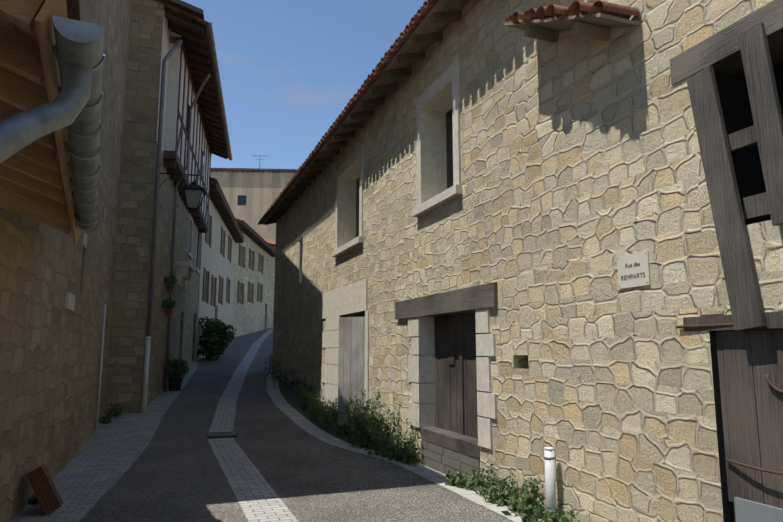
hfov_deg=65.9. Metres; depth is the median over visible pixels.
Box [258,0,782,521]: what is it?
house wall
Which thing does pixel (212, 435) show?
drain grate
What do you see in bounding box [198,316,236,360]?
bush
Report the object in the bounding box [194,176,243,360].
building
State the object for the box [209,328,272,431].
road centre strip
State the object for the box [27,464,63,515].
spare tile stack
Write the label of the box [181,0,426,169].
sky
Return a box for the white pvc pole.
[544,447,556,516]
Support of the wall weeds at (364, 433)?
on the ground
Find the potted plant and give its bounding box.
[163,358,189,390]
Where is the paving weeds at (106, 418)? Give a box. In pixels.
[28,402,121,504]
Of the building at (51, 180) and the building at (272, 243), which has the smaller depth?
the building at (51, 180)
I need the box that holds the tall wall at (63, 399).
[0,0,131,520]
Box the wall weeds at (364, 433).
[263,349,579,521]
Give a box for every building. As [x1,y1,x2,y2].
[0,0,105,521]
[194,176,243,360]
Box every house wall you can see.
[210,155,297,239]
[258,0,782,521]
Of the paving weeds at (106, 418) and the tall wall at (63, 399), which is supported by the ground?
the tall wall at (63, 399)
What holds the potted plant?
on the sidewalk at (95, 468)
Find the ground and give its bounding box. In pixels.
[79,328,513,521]
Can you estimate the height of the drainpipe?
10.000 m
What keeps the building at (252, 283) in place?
on the ground
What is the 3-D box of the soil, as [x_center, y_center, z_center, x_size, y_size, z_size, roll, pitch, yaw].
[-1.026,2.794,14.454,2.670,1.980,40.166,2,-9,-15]
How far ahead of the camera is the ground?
8.05 m
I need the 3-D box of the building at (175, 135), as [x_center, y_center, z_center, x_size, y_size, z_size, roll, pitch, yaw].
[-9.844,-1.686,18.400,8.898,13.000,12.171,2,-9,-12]
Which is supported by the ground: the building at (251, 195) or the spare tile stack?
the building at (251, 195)
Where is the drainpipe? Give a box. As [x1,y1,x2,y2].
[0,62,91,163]
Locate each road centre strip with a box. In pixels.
[208,438,298,521]
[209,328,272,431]
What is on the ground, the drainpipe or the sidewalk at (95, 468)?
the sidewalk at (95, 468)
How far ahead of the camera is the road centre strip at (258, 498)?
7.39 m
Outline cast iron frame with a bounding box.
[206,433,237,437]
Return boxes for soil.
[278,377,541,516]
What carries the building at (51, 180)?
on the ground

